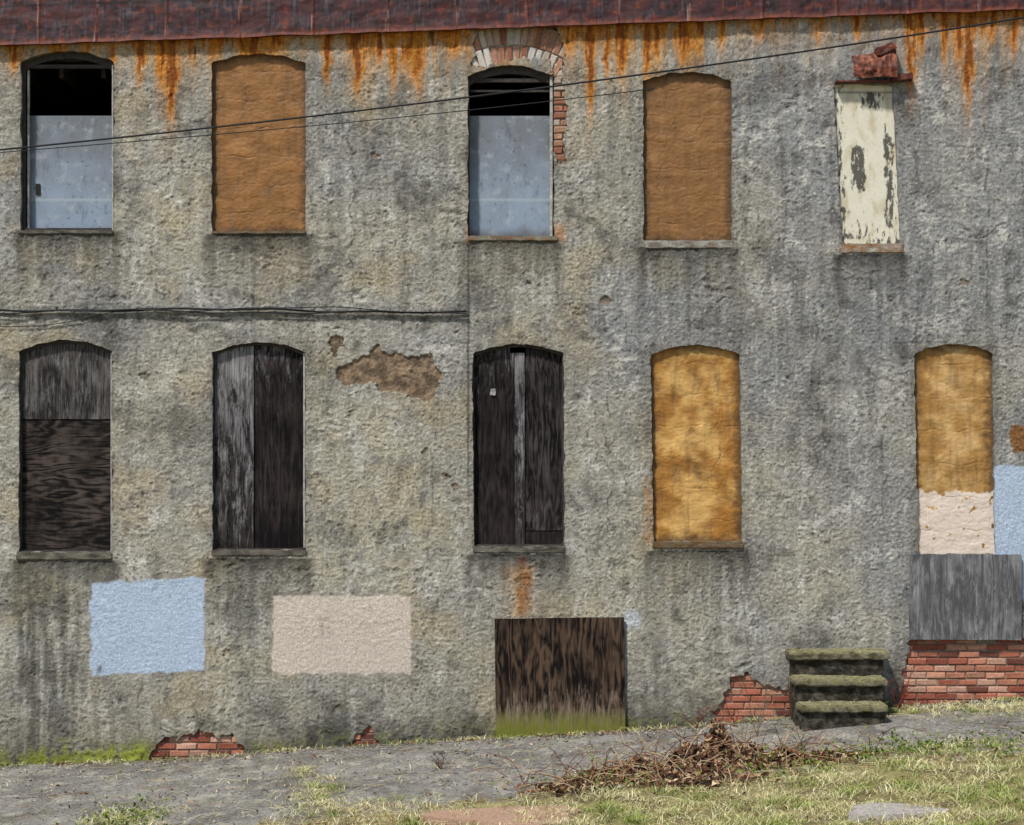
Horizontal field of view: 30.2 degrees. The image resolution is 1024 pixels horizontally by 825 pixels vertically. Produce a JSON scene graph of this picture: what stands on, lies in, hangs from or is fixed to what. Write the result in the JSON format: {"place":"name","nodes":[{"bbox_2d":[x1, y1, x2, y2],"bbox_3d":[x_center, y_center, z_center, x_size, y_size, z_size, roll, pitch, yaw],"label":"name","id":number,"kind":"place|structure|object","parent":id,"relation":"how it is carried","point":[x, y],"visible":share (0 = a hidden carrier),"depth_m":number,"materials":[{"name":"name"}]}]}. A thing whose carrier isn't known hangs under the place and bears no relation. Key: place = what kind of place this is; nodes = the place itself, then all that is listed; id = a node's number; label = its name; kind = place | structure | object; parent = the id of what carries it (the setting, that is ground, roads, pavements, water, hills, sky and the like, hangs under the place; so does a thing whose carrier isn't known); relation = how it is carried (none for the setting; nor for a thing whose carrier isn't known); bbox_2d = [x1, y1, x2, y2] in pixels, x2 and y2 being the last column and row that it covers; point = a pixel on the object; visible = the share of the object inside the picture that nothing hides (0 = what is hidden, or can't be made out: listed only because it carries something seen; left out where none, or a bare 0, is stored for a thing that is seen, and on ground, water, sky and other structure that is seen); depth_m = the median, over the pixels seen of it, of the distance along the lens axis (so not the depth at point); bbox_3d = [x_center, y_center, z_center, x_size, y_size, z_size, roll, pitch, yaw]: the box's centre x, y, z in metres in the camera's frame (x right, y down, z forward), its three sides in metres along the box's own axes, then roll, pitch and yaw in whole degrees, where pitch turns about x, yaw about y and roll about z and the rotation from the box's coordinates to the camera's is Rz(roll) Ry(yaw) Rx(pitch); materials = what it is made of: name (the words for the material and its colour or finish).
{"place":"outdoors","nodes":[
{"label":"outdoors","id":0,"kind":"place"},
{"bbox_2d":[27,61,549,115],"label":"ceiling","id":1,"kind":"structure","parent":0,"point":[41,104],"depth_m":22.60,"materials":[{"name":"paint"}]},
{"bbox_2d":[27,70,93,115],"bbox_3d":[-5.270,-3.655,22.150,0.050,0.150,3.700,0,0,0],"label":"ceiling joist","id":2,"kind":"object","parent":1,"relation":"attached to","point":[52,93],"visible":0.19,"depth_m":21.86,"materials":[{"name":"black wood"}]},
{"bbox_2d":[59,64,111,115],"bbox_3d":[-4.820,-3.655,22.150,0.050,0.150,3.700,0,0,0],"label":"ceiling joist","id":3,"kind":"object","parent":1,"relation":"attached to","point":[75,81],"visible":0.6,"depth_m":21.39,"materials":[{"name":"brown wood"}]},
{"bbox_2d":[101,69,111,85],"bbox_3d":[-4.370,-3.655,22.150,0.050,0.150,3.700,0,0,0],"label":"ceiling joist","id":4,"kind":"object","parent":1,"relation":"attached to","point":[106,75],"visible":0.24,"depth_m":20.41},
{"bbox_2d":[480,83,487,115],"bbox_3d":[-0.320,-3.655,22.150,0.050,0.150,3.700,0,0,0],"label":"ceiling joist","id":5,"kind":"object","parent":1,"relation":"attached to","point":[484,101],"visible":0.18,"depth_m":21.94,"materials":[{"name":"black wood"}]},
{"bbox_2d":[520,76,525,115],"bbox_3d":[0.130,-3.655,22.150,0.050,0.150,3.700,0,0,0],"label":"ceiling joist","id":6,"kind":"object","parent":1,"relation":"attached to","point":[523,99],"visible":0.34,"depth_m":21.69,"materials":[{"name":"black wood"}]},
{"bbox_2d":[0,88,654,152],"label":"overhead cable","id":7,"kind":"object","parent":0,"point":[327,124],"visible":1,"depth_m":18.40,"materials":[{"name":"rubber"}]},
{"bbox_2d":[0,698,1023,824],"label":"pavement","id":8,"kind":"structure","parent":0,"point":[109,783],"depth_m":18.39,"materials":[{"name":"grey gravel"}]},
{"bbox_2d":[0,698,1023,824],"bbox_3d":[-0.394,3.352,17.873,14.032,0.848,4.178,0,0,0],"label":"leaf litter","id":9,"kind":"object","parent":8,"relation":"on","point":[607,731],"visible":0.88,"depth_m":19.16,"materials":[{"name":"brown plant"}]},
{"bbox_2d":[0,695,1023,824],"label":"weed tufts","id":10,"kind":"object","parent":8,"relation":"on","point":[335,808],"visible":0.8,"depth_m":17.72,"materials":[{"name":"green plant"}]},
{"bbox_2d":[2,704,1023,824],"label":"fallen straw","id":11,"kind":"object","parent":8,"relation":"on","point":[908,753],"visible":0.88,"depth_m":16.93,"materials":[{"name":"beige plant"}]},
{"bbox_2d":[150,647,915,768],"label":"bare weed stems","id":12,"kind":"object","parent":8,"relation":"on","point":[759,723],"visible":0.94,"depth_m":19.63,"materials":[{"name":"brown plant"}]},
{"bbox_2d":[55,721,1023,824],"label":"green weeds","id":13,"kind":"object","parent":8,"relation":"on","point":[896,739],"visible":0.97,"depth_m":17.23,"materials":[{"name":"green plant"}]},
{"bbox_2d":[466,717,922,798],"bbox_3d":[1.664,3.148,17.357,4.222,0.589,1.962,0,0,0],"label":"dead weed pile","id":14,"kind":"object","parent":8,"relation":"on","point":[709,751],"visible":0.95,"depth_m":17.35,"materials":[{"name":"brown plant"}]},
{"bbox_2d":[0,17,1023,150],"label":"overhead cable","id":15,"kind":"object","parent":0,"point":[514,90],"visible":1,"depth_m":18.39,"materials":[{"name":"rubber"}]},
{"bbox_2d":[258,741,1023,824],"bbox_3d":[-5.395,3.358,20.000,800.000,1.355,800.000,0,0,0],"label":"ground","id":16,"kind":"structure","parent":0,"point":[891,773],"depth_m":16.11,"materials":[{"name":"green plant"}]},
{"bbox_2d":[254,346,562,547],"bbox_3d":[0.105,0.400,24.200,18.800,8.900,0.001,0,0,0],"label":"partition","id":17,"kind":"object","parent":16,"relation":"on","point":[518,350],"depth_m":24.20,"materials":[{"name":"paint"}]},
{"bbox_2d":[420,806,580,824],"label":"red stone slab","id":18,"kind":"object","parent":16,"relation":"on","point":[492,816],"depth_m":15.96,"materials":[{"name":"stone"}]},
{"bbox_2d":[0,10,1023,764],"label":"stucco front wall","id":19,"kind":"structure","parent":16,"relation":"on","point":[386,600],"depth_m":20.00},
{"bbox_2d":[16,551,111,559],"bbox_3d":[-4.720,1.509,20.088,1.021,0.094,0.240,0,0,0],"label":"window sill","id":20,"kind":"structure","parent":19,"relation":"attached to","point":[48,555],"depth_m":19.98,"materials":[{"name":"grey concrete"}]},
{"bbox_2d":[19,230,112,233],"bbox_3d":[-4.694,-1.899,20.087,1.006,0.053,0.234,0,0,0],"label":"window sill","id":21,"kind":"structure","parent":19,"relation":"attached to","point":[64,232],"depth_m":19.98,"materials":[{"name":"grey concrete"}]},
{"bbox_2d":[19,340,112,551],"bbox_3d":[-4.705,0.340,20.082,1.040,2.260,0.075,0,0,0],"label":"window frame","id":22,"kind":"object","parent":19,"relation":"attached to","point":[24,351],"visible":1,"depth_m":20.05,"materials":[{"name":"black wood"}]},
{"bbox_2d":[22,343,110,418],"bbox_3d":[-4.700,-0.350,20.080,0.976,0.844,0.025,0,0,0],"label":"board top","id":23,"kind":"object","parent":22,"relation":"attached to","point":[65,381],"visible":1,"depth_m":20.07,"materials":[{"name":"grey wood"}]},
{"bbox_2d":[22,419,110,549],"bbox_3d":[-4.702,0.770,20.093,0.989,1.444,0.027,0,0,0],"label":"board bottom","id":24,"kind":"object","parent":22,"relation":"attached to","point":[66,470],"visible":1,"depth_m":20.08,"materials":[{"name":"brown wood"}]},
{"bbox_2d":[110,355,111,550],"bbox_3d":[-4.230,0.420,20.077,0.019,2.103,0.089,0,0,0],"label":"window casing","id":25,"kind":"object","parent":22,"relation":"attached to","point":[110,456],"depth_m":20.04,"materials":[{"name":"grey wood"}]},
{"bbox_2d":[21,52,114,230],"bbox_3d":[-4.685,-2.880,20.100,1.040,1.920,0.080,0,0,0],"label":"window frame","id":26,"kind":"object","parent":19,"relation":"attached to","point":[53,57],"visible":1,"depth_m":20.06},
{"bbox_2d":[27,70,29,227],"bbox_3d":[-5.120,-2.774,20.110,0.024,1.711,0.042,0,0,0],"label":"window frame","id":27,"kind":"structure","parent":26,"relation":"attached to","point":[28,152],"depth_m":20.09,"materials":[{"name":"grey wood"}]},
{"bbox_2d":[29,64,108,68],"bbox_3d":[-4.681,-3.660,20.095,0.952,0.043,0.053,0,0,0],"label":"head window","id":28,"kind":"structure","parent":26,"relation":"attached to","point":[49,66],"depth_m":20.07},
{"bbox_2d":[27,116,111,227],"bbox_3d":[-4.675,-2.502,20.170,0.960,1.304,0.006,0,0,0],"label":"interior board","id":29,"kind":"object","parent":26,"relation":"attached to","point":[75,183],"visible":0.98,"depth_m":20.17,"materials":[{"name":"paint"}]},
{"bbox_2d":[36,184,39,194],"bbox_3d":[-5.035,-2.370,20.160,0.050,0.120,0.005,0,0,0],"label":"board notch","id":30,"kind":"object","parent":29,"relation":"attached to","point":[37,189],"visible":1,"depth_m":20.16,"materials":[{"name":"paint"}]},
{"bbox_2d":[112,65,113,229],"bbox_3d":[-4.214,-2.795,20.080,0.022,1.752,0.102,0,0,0],"label":"window frame","id":31,"kind":"structure","parent":26,"relation":"attached to","point":[112,147],"depth_m":20.03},
{"bbox_2d":[0,306,466,326],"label":"wall cable","id":32,"kind":"object","parent":19,"relation":"attached to","point":[170,309],"depth_m":19.95,"materials":[{"name":"rubber"}]},
{"bbox_2d":[211,231,305,233],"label":"window sill","id":33,"kind":"structure","parent":19,"relation":"attached to","point":[261,232],"depth_m":19.98,"materials":[{"name":"paint"}]},
{"bbox_2d":[211,549,306,555],"bbox_3d":[-2.667,1.480,20.088,1.008,0.075,0.232,0,0,0],"label":"window sill","id":34,"kind":"structure","parent":19,"relation":"attached to","point":[252,552],"depth_m":19.98,"materials":[{"name":"grey concrete"}]},
{"bbox_2d":[212,54,305,231],"bbox_3d":[-2.659,-2.843,20.058,1.071,1.946,0.021,0,0,0],"label":"painted infill","id":35,"kind":"object","parent":19,"relation":"attached to","point":[259,178],"visible":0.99,"depth_m":20.05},
{"bbox_2d":[212,342,305,549],"bbox_3d":[-2.665,0.340,20.082,1.040,2.220,0.075,0,0,0],"label":"window frame","id":36,"kind":"object","parent":19,"relation":"attached to","point":[258,343],"visible":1,"depth_m":20.05,"materials":[{"name":"black wood"}]},
{"bbox_2d":[215,346,253,547],"bbox_3d":[-2.953,0.356,20.080,0.448,2.254,0.025,0,0,0],"label":"board","id":37,"kind":"object","parent":36,"relation":"attached to","point":[234,447],"visible":1,"depth_m":20.07,"materials":[{"name":"grey wood"}]},
{"bbox_2d":[255,345,302,547],"bbox_3d":[-2.442,0.356,20.089,0.560,2.254,0.025,0,0,0],"label":"board","id":38,"kind":"object","parent":36,"relation":"attached to","point":[278,447],"visible":1,"depth_m":20.08,"materials":[{"name":"black wood"}]},
{"bbox_2d":[303,353,305,547],"bbox_3d":[-2.192,0.401,20.075,0.026,2.061,0.095,0,0,0],"label":"window casing","id":39,"kind":"object","parent":36,"relation":"attached to","point":[304,439],"depth_m":20.03,"materials":[{"name":"grey wood"}]},
{"bbox_2d":[467,66,554,235],"bbox_3d":[-0.010,-2.770,20.100,0.970,1.840,0.080,0,0,0],"label":"window frame","id":40,"kind":"object","parent":19,"relation":"attached to","point":[507,70],"visible":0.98,"depth_m":20.06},
{"bbox_2d":[469,116,549,235],"bbox_3d":[-0.023,-2.476,20.170,0.944,1.352,0.007,0,0,0],"label":"interior board","id":41,"kind":"object","parent":40,"relation":"attached to","point":[509,164],"visible":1,"depth_m":20.17,"materials":[{"name":"paint"}]},
{"bbox_2d":[470,90,549,92],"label":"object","id":42,"kind":"structure","parent":40,"relation":"attached to","point":[497,91],"depth_m":20.09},
{"bbox_2d":[474,78,546,82],"bbox_3d":[-0.015,-3.513,20.095,0.861,0.047,0.053,0,0,0],"label":"head window","id":43,"kind":"structure","parent":40,"relation":"attached to","point":[510,80],"depth_m":20.07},
{"bbox_2d":[550,76,552,235],"bbox_3d":[0.415,-2.700,20.079,0.034,1.705,0.104,0,0,0],"label":"window frame","id":44,"kind":"structure","parent":40,"relation":"attached to","point":[551,158],"depth_m":20.03,"materials":[{"name":"wood"}]},
{"bbox_2d":[0,9,1023,45],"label":"cornice soffit","id":45,"kind":"structure","parent":19,"relation":"attached to","point":[514,27],"depth_m":19.95,"materials":[{"name":"metal"}]},
{"bbox_2d":[0,0,1023,44],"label":"cornice flashing","id":46,"kind":"object","parent":45,"relation":"attached to","point":[44,21],"visible":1,"depth_m":19.93,"materials":[{"name":"metal"}]},
{"bbox_2d":[468,235,557,240],"bbox_3d":[0.010,-1.834,20.088,0.960,0.065,0.233,0,0,0],"label":"window sill","id":47,"kind":"structure","parent":19,"relation":"attached to","point":[514,238],"depth_m":19.98,"materials":[{"name":"grey concrete"}]},
{"bbox_2d":[472,344,564,545],"bbox_3d":[0.068,0.330,20.082,1.030,2.160,0.075,0,0,0],"label":"window frame","id":48,"kind":"object","parent":19,"relation":"attached to","point":[523,346],"visible":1,"depth_m":20.05,"materials":[{"name":"black wood"}]},
{"bbox_2d":[474,348,509,543],"bbox_3d":[-0.228,0.340,20.092,0.420,2.182,0.026,0,0,0],"label":"board","id":49,"kind":"object","parent":48,"relation":"attached to","point":[492,460],"visible":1,"depth_m":20.08,"materials":[{"name":"black wood"}]},
{"bbox_2d":[490,389,494,395],"bbox_3d":[-0.204,-0.214,20.064,0.055,0.071,0.015,0,0,-8],"label":"paint chip","id":50,"kind":"object","parent":49,"relation":"attached to","point":[492,393],"visible":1,"depth_m":20.07,"materials":[{"name":"white paint"}]},
{"bbox_2d":[510,353,513,544],"bbox_3d":[0.001,0.400,20.065,0.046,2.064,0.025,0,0,0],"label":"board batten","id":51,"kind":"object","parent":48,"relation":"attached to","point":[511,448],"visible":1,"depth_m":20.05,"materials":[{"name":"black wood"}]},
{"bbox_2d":[514,353,524,544],"bbox_3d":[0.063,0.400,20.080,0.150,2.063,0.026,0,0,0],"label":"board","id":52,"kind":"object","parent":48,"relation":"attached to","point":[519,448],"visible":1,"depth_m":20.07,"materials":[{"name":"grey wood"}]},
{"bbox_2d":[525,347,562,530],"bbox_3d":[0.359,0.251,20.090,0.437,2.004,0.027,0,0,0],"label":"board","id":53,"kind":"object","parent":48,"relation":"attached to","point":[543,464],"visible":1,"depth_m":20.08,"materials":[{"name":"black wood"}]},
{"bbox_2d":[525,531,562,543],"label":"board","id":54,"kind":"object","parent":48,"relation":"attached to","point":[544,537],"visible":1,"depth_m":20.07,"materials":[{"name":"black wood"}]},
{"bbox_2d":[473,545,564,552],"bbox_3d":[0.071,1.445,20.088,0.979,0.084,0.234,0,0,0],"label":"window sill","id":55,"kind":"structure","parent":19,"relation":"attached to","point":[514,549],"depth_m":19.98,"materials":[{"name":"grey concrete"}]},
{"bbox_2d":[495,617,625,737],"bbox_3d":[0.505,2.810,19.957,1.376,1.317,0.031,0,0,0],"label":"basement board","id":56,"kind":"object","parent":19,"relation":"attached to","point":[559,675],"visible":0.84,"depth_m":19.95,"materials":[{"name":"brown wood"}]},
{"bbox_2d":[642,73,731,240],"bbox_3d":[1.863,-2.700,20.058,1.015,1.841,0.020,0,0,0],"label":"painted infill","id":57,"kind":"object","parent":19,"relation":"attached to","point":[687,165],"visible":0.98,"depth_m":20.05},
{"bbox_2d":[645,240,733,248],"bbox_3d":[1.870,-1.769,20.088,0.946,0.095,0.239,0,0,0],"label":"window sill","id":58,"kind":"structure","parent":19,"relation":"attached to","point":[669,244],"depth_m":19.98,"materials":[{"name":"paint"}]},
{"bbox_2d":[650,345,741,540],"bbox_3d":[1.946,0.323,20.057,1.022,2.135,0.019,0,0,0],"label":"painted infill","id":59,"kind":"object","parent":19,"relation":"attached to","point":[696,445],"visible":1,"depth_m":20.05,"materials":[{"name":"orange paint"}]},
{"bbox_2d":[652,541,742,548],"bbox_3d":[1.954,1.393,20.088,0.970,0.084,0.241,0,0,0],"label":"window sill","id":60,"kind":"structure","parent":19,"relation":"attached to","point":[702,544],"depth_m":19.98,"materials":[{"name":"paint"}]},
{"bbox_2d":[835,80,894,83],"bbox_3d":[3.714,-3.478,19.966,0.625,0.030,0.097,0,0,0],"label":"vent hood lip","id":61,"kind":"object","parent":19,"relation":"attached to","point":[861,81],"visible":1,"depth_m":19.92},
{"bbox_2d":[834,84,899,243],"bbox_3d":[3.747,-2.617,20.045,0.744,1.734,0.004,0,0,0],"label":"cream peeling panel","id":62,"kind":"object","parent":19,"relation":"attached to","point":[866,159],"visible":1,"depth_m":20.05,"materials":[{"name":"paint"}]},
{"bbox_2d":[841,243,902,252],"bbox_3d":[3.790,-1.729,20.088,0.664,0.114,0.236,0,0,0],"label":"window sill","id":63,"kind":"structure","parent":19,"relation":"attached to","point":[870,248],"depth_m":19.98,"materials":[{"name":"paint"}]},
{"bbox_2d":[853,51,897,77],"bbox_3d":[3.800,-3.686,19.910,0.450,0.371,0.211,0,0,0],"label":"rusty vent hood","id":64,"kind":"object","parent":19,"relation":"attached to","point":[869,65],"visible":1,"depth_m":19.85,"materials":[{"name":"metal"}]},
{"bbox_2d":[873,42,896,56],"bbox_3d":[3.915,-3.797,19.920,0.236,0.164,0.191,0,0,0],"label":"vent hood collar","id":65,"kind":"object","parent":64,"relation":"attached to","point":[883,50],"visible":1,"depth_m":19.83,"materials":[{"name":"metal"}]},
{"bbox_2d":[890,73,912,82],"bbox_3d":[4.093,-3.514,19.944,0.230,0.098,0.137,0,0,0],"label":"vent hood tab","id":66,"kind":"object","parent":19,"relation":"attached to","point":[902,78],"visible":1,"depth_m":19.89,"materials":[{"name":"metal"}]},
{"bbox_2d":[914,344,994,553],"bbox_3d":[4.667,0.383,20.058,0.903,2.275,0.020,0,0,0],"label":"painted infill","id":67,"kind":"object","parent":19,"relation":"attached to","point":[954,442],"visible":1,"depth_m":20.05,"materials":[{"name":"paint"}]},
{"bbox_2d":[909,554,1021,639],"bbox_3d":[4.764,1.940,19.950,1.186,0.906,0.026,0,0,0],"label":"plywood sheet","id":68,"kind":"object","parent":19,"relation":"attached to","point":[965,596],"visible":1,"depth_m":19.94,"materials":[{"name":"grey wood"}]},
{"bbox_2d":[149,27,1023,759],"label":"exposed bricks","id":69,"kind":"object","parent":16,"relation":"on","point":[953,671],"visible":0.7,"depth_m":20.03,"materials":[{"name":"red brick"}]},
{"bbox_2d":[784,648,889,731],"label":"concrete steps","id":70,"kind":"structure","parent":16,"relation":"on","point":[837,688],"depth_m":19.39,"materials":[{"name":"green concrete"}]},
{"bbox_2d":[848,803,950,822],"bbox_3d":[3.090,3.209,15.159,0.852,0.090,0.483,0,0,0],"label":"grey stone slab","id":71,"kind":"object","parent":16,"relation":"on","point":[858,810],"depth_m":15.05,"materials":[{"name":"stone"}]}
]}

